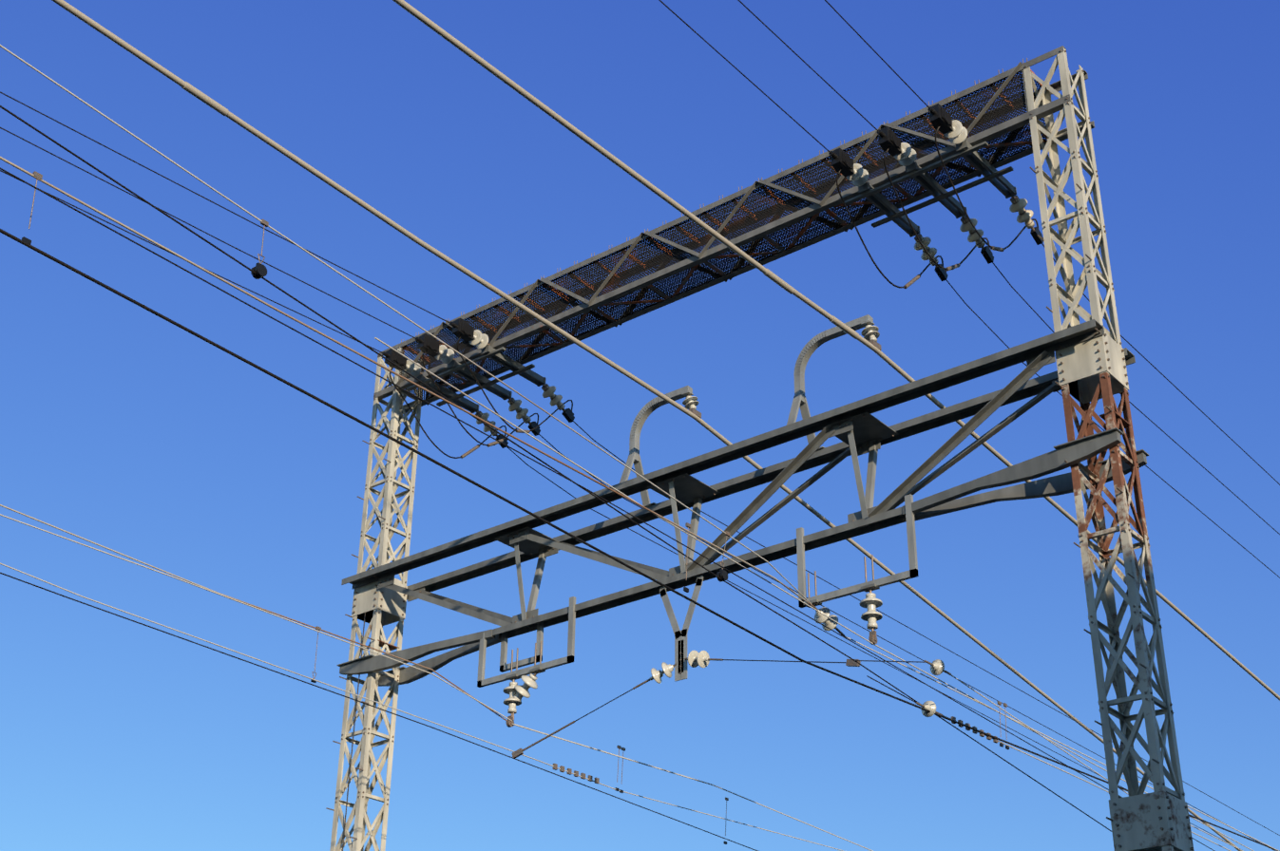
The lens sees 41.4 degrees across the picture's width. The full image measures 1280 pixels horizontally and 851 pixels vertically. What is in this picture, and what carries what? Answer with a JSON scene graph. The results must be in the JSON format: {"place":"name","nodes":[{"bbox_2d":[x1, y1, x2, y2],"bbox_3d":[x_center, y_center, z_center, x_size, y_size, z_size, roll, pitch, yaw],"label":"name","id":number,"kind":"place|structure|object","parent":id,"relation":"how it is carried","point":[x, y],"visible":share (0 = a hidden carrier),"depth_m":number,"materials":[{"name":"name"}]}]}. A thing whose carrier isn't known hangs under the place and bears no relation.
{"place":"outdoors","nodes":[
{"label":"outdoors","id":0,"kind":"place"},
{"bbox_2d":[0,156,814,722],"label":"overhead wires","id":1,"kind":"object","parent":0,"point":[372,362],"visible":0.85,"depth_m":14.11,"materials":[{"name":"grey metal"}]},
{"bbox_2d":[0,0,1279,850],"label":"sky","id":2,"kind":"structure","parent":0,"point":[124,430],"materials":[{"name":"blue"}]},
{"label":"ground","id":3,"kind":"structure","parent":0,"visible":0},
{"bbox_2d":[0,44,1279,850],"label":"wire strand","id":4,"kind":"object","parent":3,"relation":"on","point":[610,487],"visible":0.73,"depth_m":17.82},
{"bbox_2d":[0,0,1279,850],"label":"overhead wires","id":5,"kind":"object","parent":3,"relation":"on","point":[593,439],"visible":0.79,"depth_m":18.60,"materials":[{"name":"black metal"}]},
{"bbox_2d":[329,47,1194,850],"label":"lattice tower","id":6,"kind":"structure","parent":3,"relation":"on","point":[1137,811],"depth_m":17.66,"materials":[{"name":"grey metal"}]},
{"bbox_2d":[28,49,1193,850],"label":"fittings","id":7,"kind":"object","parent":6,"relation":"attached to","point":[850,662],"visible":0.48,"depth_m":19.79,"materials":[{"name":"grey metal"}]},
{"bbox_2d":[21,103,1043,844],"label":"wire clamps","id":8,"kind":"object","parent":7,"relation":"attached to","point":[839,161],"visible":0.9,"depth_m":19.91,"materials":[{"name":"black metal"}]},
{"bbox_2d":[51,0,1279,850],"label":"feeder cables","id":9,"kind":"object","parent":7,"relation":"attached to","point":[505,80],"visible":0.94,"depth_m":17.98,"materials":[{"name":"grey metal"}]},
{"bbox_2d":[476,196,1034,436],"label":"insulators","id":10,"kind":"object","parent":7,"relation":"on","point":[1019,208],"visible":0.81,"depth_m":20.97,"materials":[{"name":"beige ceramic"}]},
{"bbox_2d":[401,119,967,717],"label":"insulators","id":11,"kind":"object","parent":6,"relation":"attached to","point":[871,602],"visible":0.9,"depth_m":19.66,"materials":[{"name":"white ceramic"}]},
{"bbox_2d":[373,45,1094,414],"bbox_3d":[0.590,-2.240,22.294,11.228,0.845,0.665,-20,-34,34],"label":"walkway frame","id":12,"kind":"object","parent":6,"relation":"on","point":[826,203],"visible":0.52,"depth_m":21.58,"materials":[{"name":"grey metal"}]},
{"bbox_2d":[400,70,1047,400],"bbox_3d":[0.606,-2.231,22.311,10.228,0.720,0.554,-20,-34,34],"label":"truss bird net","id":13,"kind":"object","parent":12,"relation":"attached to","point":[762,217],"visible":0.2,"depth_m":21.79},
{"bbox_2d":[336,139,1149,687],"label":"crossbeams","id":14,"kind":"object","parent":6,"relation":"attached to","point":[867,429],"depth_m":19.82,"materials":[{"name":"grey metal"}]},
{"bbox_2d":[477,314,918,687],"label":"support brackets","id":15,"kind":"object","parent":14,"relation":"attached to","point":[799,400],"visible":0.92,"depth_m":20.14,"materials":[{"name":"grey metal"}]}
]}

